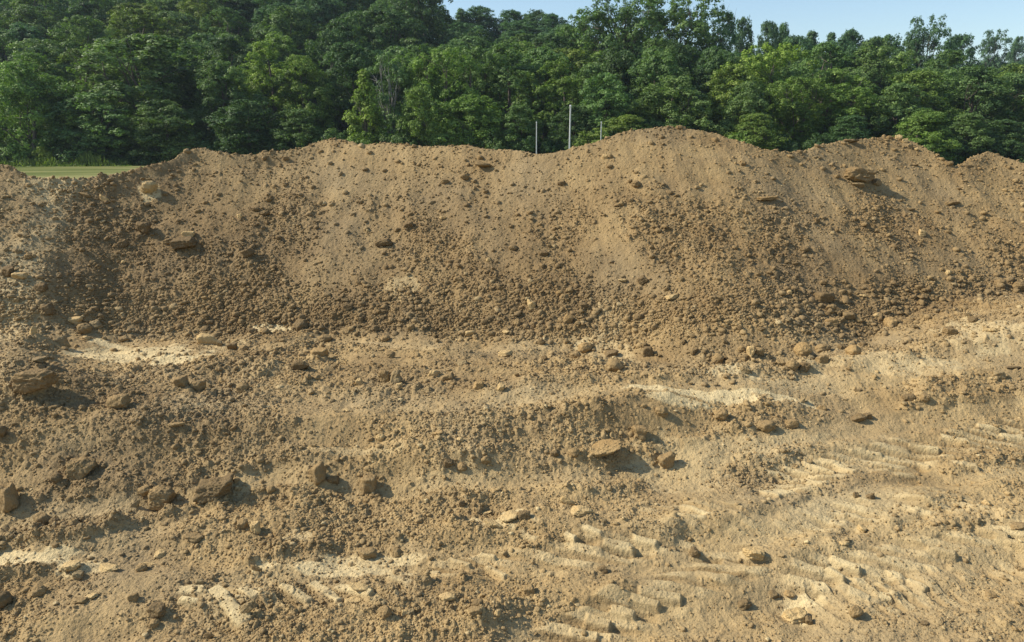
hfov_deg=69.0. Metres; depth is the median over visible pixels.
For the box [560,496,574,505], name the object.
clay slab
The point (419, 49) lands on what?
broadleaf tree
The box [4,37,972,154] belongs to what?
hillside
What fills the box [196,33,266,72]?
broadleaf tree
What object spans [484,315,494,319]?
dirt clod
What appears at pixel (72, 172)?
grass field
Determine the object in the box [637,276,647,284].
dirt clod
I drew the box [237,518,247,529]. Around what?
dirt clod
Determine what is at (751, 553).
stone
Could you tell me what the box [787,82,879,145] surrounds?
broadleaf tree
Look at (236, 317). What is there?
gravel
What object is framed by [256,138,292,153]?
shrub
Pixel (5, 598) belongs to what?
dirt clod
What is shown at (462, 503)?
dirt clod
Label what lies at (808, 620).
dirt clod
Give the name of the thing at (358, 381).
stone
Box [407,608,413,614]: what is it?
stone
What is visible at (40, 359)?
clay slab
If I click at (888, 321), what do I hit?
dirt clod
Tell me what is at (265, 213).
dirt clod
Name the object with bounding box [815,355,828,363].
dirt clod
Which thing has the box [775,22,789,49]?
broadleaf tree
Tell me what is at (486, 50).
broadleaf tree
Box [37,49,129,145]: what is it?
broadleaf tree
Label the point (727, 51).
broadleaf tree
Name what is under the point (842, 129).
broadleaf tree
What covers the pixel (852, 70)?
broadleaf tree
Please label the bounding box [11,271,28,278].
stone
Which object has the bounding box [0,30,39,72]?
broadleaf tree
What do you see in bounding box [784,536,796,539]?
clay slab
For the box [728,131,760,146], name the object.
shrub
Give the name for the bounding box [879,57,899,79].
broadleaf tree
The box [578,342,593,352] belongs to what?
dirt clod
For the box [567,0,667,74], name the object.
broadleaf tree
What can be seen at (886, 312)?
clay slab
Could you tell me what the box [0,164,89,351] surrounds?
dirt heap
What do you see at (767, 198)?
clay slab
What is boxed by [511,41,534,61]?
broadleaf tree
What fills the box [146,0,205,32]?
broadleaf tree
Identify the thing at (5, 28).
broadleaf tree
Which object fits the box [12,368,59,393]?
dirt clod
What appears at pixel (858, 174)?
dirt clod
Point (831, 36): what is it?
young tree
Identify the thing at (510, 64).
broadleaf tree
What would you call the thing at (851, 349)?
dirt clod
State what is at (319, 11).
broadleaf tree
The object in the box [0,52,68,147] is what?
broadleaf tree
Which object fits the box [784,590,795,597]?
clay slab
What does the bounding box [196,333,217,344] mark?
stone
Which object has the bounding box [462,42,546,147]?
broadleaf tree
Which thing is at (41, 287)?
dirt clod
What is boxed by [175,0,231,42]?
broadleaf tree
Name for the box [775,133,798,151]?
shrub
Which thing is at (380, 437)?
stone
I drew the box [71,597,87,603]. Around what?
clay slab
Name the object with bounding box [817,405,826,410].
dirt clod
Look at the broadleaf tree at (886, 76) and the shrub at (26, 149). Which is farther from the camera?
the broadleaf tree at (886, 76)
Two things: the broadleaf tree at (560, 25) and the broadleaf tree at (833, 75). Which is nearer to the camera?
the broadleaf tree at (833, 75)
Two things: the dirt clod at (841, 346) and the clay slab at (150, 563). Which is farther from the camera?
the dirt clod at (841, 346)
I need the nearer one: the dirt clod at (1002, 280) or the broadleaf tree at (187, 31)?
the dirt clod at (1002, 280)
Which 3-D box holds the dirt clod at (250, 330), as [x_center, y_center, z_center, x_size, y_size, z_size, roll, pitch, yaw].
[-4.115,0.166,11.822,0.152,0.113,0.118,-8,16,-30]
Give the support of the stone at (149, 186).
on the dirt heap at (627, 151)
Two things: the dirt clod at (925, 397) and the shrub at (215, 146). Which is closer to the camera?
the dirt clod at (925, 397)
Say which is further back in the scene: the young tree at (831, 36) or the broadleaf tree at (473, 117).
the young tree at (831, 36)
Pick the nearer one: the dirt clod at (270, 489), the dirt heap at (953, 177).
the dirt clod at (270, 489)
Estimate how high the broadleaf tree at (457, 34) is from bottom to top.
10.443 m
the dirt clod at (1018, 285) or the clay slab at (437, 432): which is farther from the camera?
the dirt clod at (1018, 285)
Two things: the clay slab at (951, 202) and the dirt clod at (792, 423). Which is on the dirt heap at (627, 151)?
the clay slab at (951, 202)
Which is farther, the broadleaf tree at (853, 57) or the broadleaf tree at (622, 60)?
the broadleaf tree at (853, 57)
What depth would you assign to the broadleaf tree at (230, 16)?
121.26 m
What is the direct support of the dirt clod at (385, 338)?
on the ground
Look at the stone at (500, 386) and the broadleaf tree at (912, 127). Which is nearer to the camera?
the stone at (500, 386)
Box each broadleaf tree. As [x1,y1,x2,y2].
[0,0,31,26]
[0,0,49,22]
[0,4,70,62]
[0,20,8,31]
[0,22,59,63]
[0,28,16,62]
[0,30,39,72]
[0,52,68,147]
[0,60,61,162]
[0,103,9,142]
[6,0,70,47]
[6,38,89,83]
[29,75,101,158]
[34,0,90,41]
[36,92,154,161]
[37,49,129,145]
[45,14,117,98]
[49,1,109,41]
[59,33,235,152]
[63,0,127,48]
[77,7,189,82]
[88,0,135,28]
[91,0,148,8]
[92,48,151,116]
[104,2,166,29]
[105,14,164,38]
[124,99,201,164]
[128,48,202,125]
[142,9,200,61]
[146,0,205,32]
[170,32,236,118]
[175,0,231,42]
[186,59,268,151]
[192,0,263,42]
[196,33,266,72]
[198,35,262,108]
[199,6,258,57]
[202,99,296,154]
[208,0,259,40]
[230,41,291,120]
[234,41,301,140]
[240,0,300,40]
[244,0,306,22]
[250,1,318,55]
[250,5,333,85]
[261,30,313,108]
[268,108,324,151]
[272,53,342,137]
[291,0,346,54]
[297,19,374,122]
[300,41,386,143]
[302,0,361,28]
[329,52,393,136]
[331,0,377,24]
[332,10,386,80]
[335,54,401,110]
[336,7,433,93]
[349,2,418,55]
[364,51,416,141]
[373,0,427,38]
[375,45,415,65]
[377,44,453,143]
[381,0,456,48]
[391,52,460,130]
[394,86,441,145]
[400,37,434,51]
[406,45,482,133]
[421,1,448,11]
[421,17,445,43]
[424,94,515,147]
[429,9,453,41]
[436,22,483,43]
[436,44,472,100]
[439,45,473,80]
[441,45,502,144]
[446,32,467,38]
[446,42,466,46]
[447,5,502,40]
[450,35,491,50]
[456,29,494,56]
[456,48,509,129]
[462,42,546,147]
[476,46,525,103]
[489,9,536,40]
[494,37,518,44]
[499,19,546,40]
[499,33,540,92]
[499,104,542,153]
[501,46,579,140]
[502,30,527,48]
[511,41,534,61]
[516,58,594,153]
[522,33,579,97]
[523,8,554,33]
[536,12,570,36]
[537,27,577,38]
[540,47,592,135]
[544,104,600,150]
[554,14,617,81]
[556,23,575,28]
[557,62,628,128]
[562,72,635,138]
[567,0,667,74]
[576,50,607,110]
[584,42,653,116]
[586,114,650,143]
[619,37,696,128]
[623,45,695,125]
[624,75,722,134]
[627,0,734,97]
[635,39,705,118]
[686,46,736,131]
[687,63,769,132]
[693,49,743,100]
[696,5,737,65]
[719,80,775,137]
[720,42,822,138]
[724,112,788,149]
[729,16,754,78]
[734,56,774,82]
[744,51,812,133]
[754,20,780,56]
[764,76,832,150]
[768,59,813,105]
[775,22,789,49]
[782,34,821,69]
[784,65,806,80]
[787,41,856,134]
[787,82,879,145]
[790,60,821,78]
[798,67,879,148]
[817,67,876,136]
[818,36,860,69]
[823,63,879,101]
[823,115,873,143]
[824,45,935,138]
[841,27,866,55]
[841,55,860,67]
[856,72,900,106]
[858,36,896,59]
[862,81,933,143]
[872,71,962,136]
[874,69,964,153]
[879,33,904,57]
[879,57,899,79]
[881,61,921,73]
[891,38,927,73]
[893,108,962,161]
[901,13,960,71]
[923,49,982,111]
[934,65,1021,154]
[938,32,981,74]
[944,113,995,161]
[967,72,1023,142]
[976,29,1015,73]
[979,119,1023,157]
[981,63,1023,142]
[999,98,1023,141]
[1004,36,1023,70]
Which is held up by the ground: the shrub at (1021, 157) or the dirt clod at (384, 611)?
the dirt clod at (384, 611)
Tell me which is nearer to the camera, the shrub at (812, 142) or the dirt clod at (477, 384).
the dirt clod at (477, 384)
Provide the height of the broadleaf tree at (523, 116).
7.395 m
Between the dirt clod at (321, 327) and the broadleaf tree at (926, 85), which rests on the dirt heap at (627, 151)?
the dirt clod at (321, 327)
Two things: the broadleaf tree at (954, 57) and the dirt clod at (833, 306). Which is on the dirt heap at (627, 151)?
the dirt clod at (833, 306)
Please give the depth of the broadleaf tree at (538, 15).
175.77 m
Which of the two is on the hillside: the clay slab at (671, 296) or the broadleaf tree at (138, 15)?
the broadleaf tree at (138, 15)
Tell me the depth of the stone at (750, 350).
10.22 m
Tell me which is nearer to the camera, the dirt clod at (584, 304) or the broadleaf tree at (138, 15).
the dirt clod at (584, 304)
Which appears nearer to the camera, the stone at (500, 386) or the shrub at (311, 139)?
the stone at (500, 386)
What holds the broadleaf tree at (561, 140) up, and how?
on the grass field
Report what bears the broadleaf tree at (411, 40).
on the hillside
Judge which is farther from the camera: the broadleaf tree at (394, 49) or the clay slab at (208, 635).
the broadleaf tree at (394, 49)
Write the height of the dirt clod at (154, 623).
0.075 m
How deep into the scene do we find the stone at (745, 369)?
9.72 m
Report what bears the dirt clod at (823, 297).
on the dirt heap at (627, 151)
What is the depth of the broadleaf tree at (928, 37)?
140.43 m
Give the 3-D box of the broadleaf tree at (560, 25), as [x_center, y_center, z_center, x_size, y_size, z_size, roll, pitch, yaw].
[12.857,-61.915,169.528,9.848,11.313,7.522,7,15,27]
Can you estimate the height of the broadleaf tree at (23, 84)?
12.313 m
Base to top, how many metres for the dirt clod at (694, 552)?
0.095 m
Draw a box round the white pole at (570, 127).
[569,105,570,147]
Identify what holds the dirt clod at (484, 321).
on the dirt heap at (627, 151)
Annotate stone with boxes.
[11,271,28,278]
[53,336,71,347]
[68,316,82,324]
[72,570,83,580]
[89,320,102,328]
[141,180,157,192]
[181,231,194,236]
[195,578,203,584]
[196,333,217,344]
[250,520,260,534]
[355,378,362,384]
[376,434,384,440]
[390,370,401,383]
[401,609,408,616]
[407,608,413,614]
[428,370,440,376]
[455,360,467,365]
[465,330,474,335]
[494,610,500,616]
[497,383,504,390]
[527,299,535,309]
[740,365,749,373]
[742,546,764,560]
[746,345,754,357]
[781,607,807,623]
[814,322,821,329]
[852,183,865,187]
[872,178,881,185]
[895,134,902,139]
[918,229,925,236]
[974,518,980,523]
[981,499,991,505]
[993,369,1005,379]
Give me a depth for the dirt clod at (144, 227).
13.23 m
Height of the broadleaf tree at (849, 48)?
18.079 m
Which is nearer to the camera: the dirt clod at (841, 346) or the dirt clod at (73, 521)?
the dirt clod at (73, 521)
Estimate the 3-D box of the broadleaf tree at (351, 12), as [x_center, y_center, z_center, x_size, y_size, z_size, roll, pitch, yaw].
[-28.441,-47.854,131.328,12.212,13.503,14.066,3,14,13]
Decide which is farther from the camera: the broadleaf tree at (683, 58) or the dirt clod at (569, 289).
the broadleaf tree at (683, 58)
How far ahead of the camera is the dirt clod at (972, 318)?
11.07 m
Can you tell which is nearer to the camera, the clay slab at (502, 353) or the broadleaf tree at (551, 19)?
the clay slab at (502, 353)
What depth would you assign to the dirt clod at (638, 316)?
11.36 m
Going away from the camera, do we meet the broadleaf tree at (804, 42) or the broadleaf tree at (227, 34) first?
the broadleaf tree at (227, 34)
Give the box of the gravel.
[0,125,1023,641]
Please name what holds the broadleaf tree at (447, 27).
on the hillside
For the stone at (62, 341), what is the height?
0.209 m
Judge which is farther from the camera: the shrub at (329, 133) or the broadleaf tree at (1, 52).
the broadleaf tree at (1, 52)
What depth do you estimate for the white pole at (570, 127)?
43.53 m
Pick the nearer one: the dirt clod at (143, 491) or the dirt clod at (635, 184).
the dirt clod at (143, 491)
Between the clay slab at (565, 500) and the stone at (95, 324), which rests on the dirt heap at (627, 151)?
the stone at (95, 324)
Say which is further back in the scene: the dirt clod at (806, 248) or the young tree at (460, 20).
the young tree at (460, 20)
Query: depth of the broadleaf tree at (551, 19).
172.62 m
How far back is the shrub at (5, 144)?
82.96 m
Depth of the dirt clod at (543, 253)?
12.76 m
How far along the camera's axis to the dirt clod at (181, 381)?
8.98 m
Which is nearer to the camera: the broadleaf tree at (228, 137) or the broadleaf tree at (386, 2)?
the broadleaf tree at (228, 137)
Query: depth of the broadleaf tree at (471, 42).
130.90 m
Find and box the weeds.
[0,151,138,166]
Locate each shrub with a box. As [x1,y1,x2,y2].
[0,140,16,160]
[9,147,36,160]
[30,146,53,163]
[52,147,75,162]
[78,147,111,161]
[97,147,140,162]
[125,147,167,165]
[161,145,189,161]
[192,139,230,153]
[227,140,255,154]
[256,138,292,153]
[293,133,321,148]
[312,127,349,142]
[346,131,373,144]
[378,125,422,145]
[418,131,449,146]
[446,128,478,145]
[479,131,507,149]
[516,137,537,153]
[538,139,564,153]
[567,131,599,147]
[597,128,621,139]
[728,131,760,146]
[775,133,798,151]
[802,133,834,149]
[918,138,956,160]
[936,144,978,165]
[979,139,1022,158]
[1002,145,1023,162]
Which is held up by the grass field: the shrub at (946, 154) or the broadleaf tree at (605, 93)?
the shrub at (946, 154)
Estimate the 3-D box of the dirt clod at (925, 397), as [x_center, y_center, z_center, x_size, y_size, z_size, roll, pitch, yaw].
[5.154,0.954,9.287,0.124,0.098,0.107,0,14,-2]
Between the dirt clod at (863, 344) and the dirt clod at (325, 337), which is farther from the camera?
the dirt clod at (325, 337)
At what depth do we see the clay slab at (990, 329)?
10.65 m
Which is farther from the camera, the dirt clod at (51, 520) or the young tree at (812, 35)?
the young tree at (812, 35)
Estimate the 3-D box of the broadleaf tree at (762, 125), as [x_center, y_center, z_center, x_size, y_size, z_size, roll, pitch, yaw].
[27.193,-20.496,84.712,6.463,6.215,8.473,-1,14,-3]
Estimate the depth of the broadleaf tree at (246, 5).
142.01 m
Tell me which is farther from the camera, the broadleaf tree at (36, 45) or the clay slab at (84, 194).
the broadleaf tree at (36, 45)
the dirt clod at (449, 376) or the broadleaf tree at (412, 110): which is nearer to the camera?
the dirt clod at (449, 376)
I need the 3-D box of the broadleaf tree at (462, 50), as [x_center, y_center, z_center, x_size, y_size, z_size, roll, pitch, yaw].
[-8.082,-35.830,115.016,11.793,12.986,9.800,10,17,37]
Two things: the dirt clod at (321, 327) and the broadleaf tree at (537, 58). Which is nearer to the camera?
the dirt clod at (321, 327)
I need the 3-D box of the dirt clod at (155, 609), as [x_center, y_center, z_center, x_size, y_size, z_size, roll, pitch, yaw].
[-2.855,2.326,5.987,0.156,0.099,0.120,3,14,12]
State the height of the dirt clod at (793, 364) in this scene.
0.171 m
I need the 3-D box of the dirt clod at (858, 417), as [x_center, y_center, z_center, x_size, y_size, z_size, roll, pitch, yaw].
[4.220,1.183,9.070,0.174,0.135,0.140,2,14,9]
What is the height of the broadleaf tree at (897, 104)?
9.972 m
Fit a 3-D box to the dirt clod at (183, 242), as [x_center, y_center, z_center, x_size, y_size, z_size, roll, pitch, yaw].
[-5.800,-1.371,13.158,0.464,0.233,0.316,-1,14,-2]
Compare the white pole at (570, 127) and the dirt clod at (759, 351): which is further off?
the white pole at (570, 127)
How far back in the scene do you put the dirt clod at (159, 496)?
7.40 m
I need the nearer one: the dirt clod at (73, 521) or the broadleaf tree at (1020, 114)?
the dirt clod at (73, 521)
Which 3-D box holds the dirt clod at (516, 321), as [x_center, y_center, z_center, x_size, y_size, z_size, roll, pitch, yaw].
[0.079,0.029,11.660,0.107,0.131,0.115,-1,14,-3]
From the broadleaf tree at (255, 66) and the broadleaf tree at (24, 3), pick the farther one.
the broadleaf tree at (24, 3)
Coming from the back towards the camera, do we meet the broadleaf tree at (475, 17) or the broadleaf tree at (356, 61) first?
the broadleaf tree at (475, 17)
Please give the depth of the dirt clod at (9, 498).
7.25 m
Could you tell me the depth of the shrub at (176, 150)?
82.85 m
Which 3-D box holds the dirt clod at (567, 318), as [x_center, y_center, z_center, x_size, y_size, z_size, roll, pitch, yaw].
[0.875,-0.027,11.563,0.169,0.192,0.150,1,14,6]
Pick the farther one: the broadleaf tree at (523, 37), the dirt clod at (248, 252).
the broadleaf tree at (523, 37)
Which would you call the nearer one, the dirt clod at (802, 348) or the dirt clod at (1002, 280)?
the dirt clod at (802, 348)
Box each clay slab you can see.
[29,326,36,333]
[31,356,49,362]
[60,559,80,571]
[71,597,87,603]
[79,192,90,196]
[85,592,97,598]
[99,563,118,572]
[100,194,109,201]
[130,499,139,506]
[143,562,156,565]
[154,549,166,558]
[168,422,184,426]
[183,532,203,541]
[203,632,214,638]
[239,600,256,613]
[250,564,261,571]
[344,596,362,603]
[349,582,374,591]
[432,430,442,434]
[439,592,455,600]
[474,162,491,166]
[483,518,501,527]
[498,350,512,356]
[500,510,517,522]
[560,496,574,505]
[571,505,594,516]
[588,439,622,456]
[665,294,677,299]
[757,196,777,199]
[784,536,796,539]
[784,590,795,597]
[839,541,849,545]
[843,139,859,141]
[857,524,867,532]
[882,310,890,313]
[920,620,928,625]
[945,201,959,204]
[982,328,997,331]
[1005,366,1019,368]
[1010,522,1023,529]
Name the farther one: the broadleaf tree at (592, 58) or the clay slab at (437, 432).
the broadleaf tree at (592, 58)
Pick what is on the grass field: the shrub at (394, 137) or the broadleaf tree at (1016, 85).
the shrub at (394, 137)
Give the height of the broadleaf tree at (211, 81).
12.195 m
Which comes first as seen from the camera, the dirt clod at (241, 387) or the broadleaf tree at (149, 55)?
the dirt clod at (241, 387)
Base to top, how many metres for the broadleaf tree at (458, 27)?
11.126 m
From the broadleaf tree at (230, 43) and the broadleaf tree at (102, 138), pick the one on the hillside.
the broadleaf tree at (230, 43)
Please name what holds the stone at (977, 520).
on the ground
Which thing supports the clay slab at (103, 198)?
on the dirt heap at (627, 151)
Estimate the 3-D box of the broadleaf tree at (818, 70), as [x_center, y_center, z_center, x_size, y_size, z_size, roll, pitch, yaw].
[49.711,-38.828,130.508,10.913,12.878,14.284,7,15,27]
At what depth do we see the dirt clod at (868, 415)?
9.07 m
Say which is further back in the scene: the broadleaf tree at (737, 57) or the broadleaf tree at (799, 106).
the broadleaf tree at (737, 57)
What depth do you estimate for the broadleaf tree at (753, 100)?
87.18 m
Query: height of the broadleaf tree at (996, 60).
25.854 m
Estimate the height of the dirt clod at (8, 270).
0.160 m
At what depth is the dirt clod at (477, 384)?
9.18 m
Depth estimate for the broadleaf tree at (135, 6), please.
127.09 m
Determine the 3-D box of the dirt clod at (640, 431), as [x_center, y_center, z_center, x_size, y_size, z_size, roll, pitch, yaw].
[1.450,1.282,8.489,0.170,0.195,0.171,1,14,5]
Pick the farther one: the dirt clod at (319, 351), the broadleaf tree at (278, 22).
the broadleaf tree at (278, 22)
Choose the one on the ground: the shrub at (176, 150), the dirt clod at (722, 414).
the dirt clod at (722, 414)
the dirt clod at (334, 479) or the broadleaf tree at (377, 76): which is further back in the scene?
the broadleaf tree at (377, 76)
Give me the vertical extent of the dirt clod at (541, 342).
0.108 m
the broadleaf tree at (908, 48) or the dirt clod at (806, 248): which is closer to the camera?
the dirt clod at (806, 248)
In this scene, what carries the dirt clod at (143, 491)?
on the ground
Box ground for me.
[0,298,1023,641]
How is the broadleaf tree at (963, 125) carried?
on the grass field
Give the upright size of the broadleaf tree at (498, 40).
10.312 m
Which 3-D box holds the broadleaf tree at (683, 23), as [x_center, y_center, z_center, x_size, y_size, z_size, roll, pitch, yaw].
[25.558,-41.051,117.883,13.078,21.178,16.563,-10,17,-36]
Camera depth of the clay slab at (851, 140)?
15.61 m
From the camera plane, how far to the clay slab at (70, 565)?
6.48 m
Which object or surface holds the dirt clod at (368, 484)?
on the ground
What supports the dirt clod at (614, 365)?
on the ground
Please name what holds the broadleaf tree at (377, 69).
on the hillside
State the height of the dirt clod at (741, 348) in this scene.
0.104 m
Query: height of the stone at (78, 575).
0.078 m
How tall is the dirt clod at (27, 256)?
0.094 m
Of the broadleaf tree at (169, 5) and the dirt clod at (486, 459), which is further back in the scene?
the broadleaf tree at (169, 5)
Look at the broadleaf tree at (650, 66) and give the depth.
92.44 m
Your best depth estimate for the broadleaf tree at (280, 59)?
108.48 m
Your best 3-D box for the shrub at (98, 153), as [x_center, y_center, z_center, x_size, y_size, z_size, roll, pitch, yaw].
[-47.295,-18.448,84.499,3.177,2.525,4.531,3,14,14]
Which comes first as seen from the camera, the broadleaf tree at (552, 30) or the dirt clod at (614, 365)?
the dirt clod at (614, 365)
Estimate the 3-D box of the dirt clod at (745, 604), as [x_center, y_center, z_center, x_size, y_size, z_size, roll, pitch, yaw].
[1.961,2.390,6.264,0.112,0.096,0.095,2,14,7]
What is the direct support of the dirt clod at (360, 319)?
on the dirt heap at (627, 151)
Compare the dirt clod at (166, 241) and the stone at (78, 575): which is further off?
the dirt clod at (166, 241)
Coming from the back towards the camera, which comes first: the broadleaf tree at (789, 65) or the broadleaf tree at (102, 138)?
the broadleaf tree at (789, 65)
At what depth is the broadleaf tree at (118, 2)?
135.65 m
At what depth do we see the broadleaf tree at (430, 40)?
161.26 m
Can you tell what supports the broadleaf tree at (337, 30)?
on the hillside
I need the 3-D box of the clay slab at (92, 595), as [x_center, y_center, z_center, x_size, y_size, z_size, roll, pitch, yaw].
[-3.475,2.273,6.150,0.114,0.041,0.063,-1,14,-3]
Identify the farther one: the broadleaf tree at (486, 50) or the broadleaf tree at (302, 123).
the broadleaf tree at (486, 50)
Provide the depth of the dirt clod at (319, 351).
10.52 m
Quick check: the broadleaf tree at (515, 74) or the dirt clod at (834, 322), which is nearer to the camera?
the dirt clod at (834, 322)
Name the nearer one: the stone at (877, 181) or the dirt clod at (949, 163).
the stone at (877, 181)
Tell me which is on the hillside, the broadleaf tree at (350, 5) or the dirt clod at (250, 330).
the broadleaf tree at (350, 5)
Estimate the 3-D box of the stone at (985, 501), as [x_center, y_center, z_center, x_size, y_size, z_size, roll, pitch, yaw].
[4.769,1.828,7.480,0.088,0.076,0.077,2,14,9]
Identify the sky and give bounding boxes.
[431,0,1023,67]
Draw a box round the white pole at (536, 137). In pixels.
[536,122,536,153]
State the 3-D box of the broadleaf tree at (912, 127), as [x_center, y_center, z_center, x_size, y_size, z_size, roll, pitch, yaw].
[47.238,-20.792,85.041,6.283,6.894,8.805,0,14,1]
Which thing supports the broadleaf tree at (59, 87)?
on the grass field
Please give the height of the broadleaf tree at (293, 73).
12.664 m
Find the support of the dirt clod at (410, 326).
on the dirt heap at (627, 151)
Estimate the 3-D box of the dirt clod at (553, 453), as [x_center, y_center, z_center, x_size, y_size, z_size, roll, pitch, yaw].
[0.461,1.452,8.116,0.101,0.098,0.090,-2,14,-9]
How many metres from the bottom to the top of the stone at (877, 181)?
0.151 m
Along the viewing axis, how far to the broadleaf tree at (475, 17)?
176.03 m
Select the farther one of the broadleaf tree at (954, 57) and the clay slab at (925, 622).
the broadleaf tree at (954, 57)
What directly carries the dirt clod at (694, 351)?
on the ground
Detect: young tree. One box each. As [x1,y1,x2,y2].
[338,68,389,143]
[454,8,469,28]
[801,30,821,57]
[825,31,835,65]
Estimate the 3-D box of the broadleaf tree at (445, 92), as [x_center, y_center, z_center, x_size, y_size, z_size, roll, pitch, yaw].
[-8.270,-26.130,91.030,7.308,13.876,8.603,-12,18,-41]
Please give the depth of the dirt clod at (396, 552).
6.82 m
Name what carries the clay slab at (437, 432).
on the ground
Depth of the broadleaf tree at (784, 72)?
98.75 m
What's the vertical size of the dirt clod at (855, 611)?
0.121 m
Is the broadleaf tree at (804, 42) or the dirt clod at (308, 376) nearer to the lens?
the dirt clod at (308, 376)
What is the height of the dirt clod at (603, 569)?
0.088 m
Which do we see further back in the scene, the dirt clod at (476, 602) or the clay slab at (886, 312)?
the clay slab at (886, 312)
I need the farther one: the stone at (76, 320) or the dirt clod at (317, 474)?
the stone at (76, 320)
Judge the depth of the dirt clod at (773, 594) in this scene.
6.37 m
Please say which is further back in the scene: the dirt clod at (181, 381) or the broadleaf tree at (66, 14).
the broadleaf tree at (66, 14)
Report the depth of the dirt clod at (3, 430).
7.82 m
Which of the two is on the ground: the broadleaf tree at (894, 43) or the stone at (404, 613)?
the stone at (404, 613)
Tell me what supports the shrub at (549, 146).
on the grass field
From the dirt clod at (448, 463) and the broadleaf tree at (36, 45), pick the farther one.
the broadleaf tree at (36, 45)
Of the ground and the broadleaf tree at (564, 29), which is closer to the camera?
the ground
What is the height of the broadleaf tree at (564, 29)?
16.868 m
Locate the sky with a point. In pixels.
(871, 18)
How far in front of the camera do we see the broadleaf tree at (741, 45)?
140.65 m
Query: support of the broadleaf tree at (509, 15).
on the hillside
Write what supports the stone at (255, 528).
on the ground
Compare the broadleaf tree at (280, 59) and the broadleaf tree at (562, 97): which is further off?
the broadleaf tree at (280, 59)
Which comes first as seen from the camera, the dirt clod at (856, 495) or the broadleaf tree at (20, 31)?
the dirt clod at (856, 495)
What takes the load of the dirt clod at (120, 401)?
on the ground
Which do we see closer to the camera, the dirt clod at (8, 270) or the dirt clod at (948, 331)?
the dirt clod at (948, 331)
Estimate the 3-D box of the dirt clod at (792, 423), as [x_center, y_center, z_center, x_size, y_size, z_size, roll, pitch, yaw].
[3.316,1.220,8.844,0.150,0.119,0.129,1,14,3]
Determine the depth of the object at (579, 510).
7.17 m
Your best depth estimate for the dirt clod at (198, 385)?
9.03 m
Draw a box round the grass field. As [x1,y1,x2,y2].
[15,166,143,178]
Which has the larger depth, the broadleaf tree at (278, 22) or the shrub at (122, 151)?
the broadleaf tree at (278, 22)
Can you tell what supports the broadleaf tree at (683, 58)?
on the hillside
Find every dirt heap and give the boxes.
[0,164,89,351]
[39,126,1023,348]
[908,141,1023,254]
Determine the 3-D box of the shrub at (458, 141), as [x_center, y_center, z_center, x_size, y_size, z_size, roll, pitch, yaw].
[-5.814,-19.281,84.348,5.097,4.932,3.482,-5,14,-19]
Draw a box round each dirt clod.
[0,425,7,437]
[0,481,19,512]
[0,590,11,608]
[1,265,13,276]
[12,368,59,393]
[24,254,31,258]
[30,584,46,596]
[33,512,51,524]
[34,283,47,291]
[40,302,54,315]
[48,517,60,523]
[49,473,62,483]
[64,457,96,480]
[69,518,80,525]
[77,323,91,333]
[106,393,131,408]
[117,239,128,247]
[118,336,129,341]
[127,592,139,601]
[135,563,147,571]
[136,221,151,233]
[137,484,151,496]
[146,601,165,617]
[148,485,176,510]
[148,619,159,628]
[162,238,171,244]
[169,236,196,248]
[172,375,188,386]
[190,380,205,390]
[193,473,233,503]
[226,342,236,349]
[236,382,249,392]
[237,345,247,350]
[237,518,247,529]
[241,248,253,257]
[247,328,257,333]
[250,207,260,210]
[260,211,269,215]
[266,485,275,492]
[291,360,308,369]
[294,319,308,330]
[304,373,311,379]
[308,462,326,485]
[310,347,328,355]
[312,374,320,379]
[318,325,325,330]
[318,334,331,341]
[326,475,338,483]
[343,302,351,310]
[357,317,362,322]
[358,547,376,559]
[360,473,376,492]
[371,325,378,330]
[374,238,392,245]
[377,605,391,618]
[378,370,389,381]
[381,334,389,341]
[385,350,394,358]
[391,547,402,557]
[403,221,413,227]
[407,323,414,330]
[441,179,448,183]
[441,371,454,381]
[444,459,452,467]
[453,275,462,281]
[456,462,466,470]
[458,500,464,506]
[460,173,468,179]
[468,605,481,615]
[471,598,482,605]
[473,380,483,388]
[481,319,487,324]
[481,455,490,463]
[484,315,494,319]
[508,245,517,250]
[514,319,519,325]
[518,510,530,519]
[523,584,534,595]
[537,339,545,344]
[539,250,548,255]
[550,450,558,456]
[556,290,563,295]
[557,181,565,185]
[559,293,568,299]
[563,313,573,323]
[565,287,573,293]
[569,351,580,358]
[569,447,579,456]
[578,302,588,307]
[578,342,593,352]
[597,565,607,573]
[605,349,618,356]
[606,359,623,371]
[631,180,640,187]
[632,425,646,440]
[634,313,643,319]
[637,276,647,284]
[643,346,653,356]
[655,405,667,416]
[657,451,675,468]
[689,546,700,557]
[690,348,698,354]
[712,353,723,363]
[714,408,728,419]
[738,346,744,351]
[738,599,751,610]
[755,347,763,355]
[756,420,775,431]
[770,590,777,598]
[776,359,785,365]
[785,359,799,370]
[785,419,798,428]
[793,342,811,356]
[798,362,810,371]
[800,246,810,251]
[805,615,812,624]
[813,292,834,302]
[815,343,831,352]
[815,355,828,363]
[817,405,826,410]
[825,304,836,309]
[825,318,838,326]
[837,344,846,349]
[841,312,855,319]
[843,167,878,181]
[845,344,861,354]
[849,605,863,617]
[852,413,866,421]
[853,492,859,497]
[855,316,863,322]
[859,341,867,346]
[863,413,872,418]
[866,493,874,499]
[883,316,897,326]
[901,393,915,400]
[921,393,930,401]
[942,326,958,335]
[945,161,953,165]
[967,316,977,321]
[985,590,997,597]
[996,278,1006,284]
[1012,281,1023,290]
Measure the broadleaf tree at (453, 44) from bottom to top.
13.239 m
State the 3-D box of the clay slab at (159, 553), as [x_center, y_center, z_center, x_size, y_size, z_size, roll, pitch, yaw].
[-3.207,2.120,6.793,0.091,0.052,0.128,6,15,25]
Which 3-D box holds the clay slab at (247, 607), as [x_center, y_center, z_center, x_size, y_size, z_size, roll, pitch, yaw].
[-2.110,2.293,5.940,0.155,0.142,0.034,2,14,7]
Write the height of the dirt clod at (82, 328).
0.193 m
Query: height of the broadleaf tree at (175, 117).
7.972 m

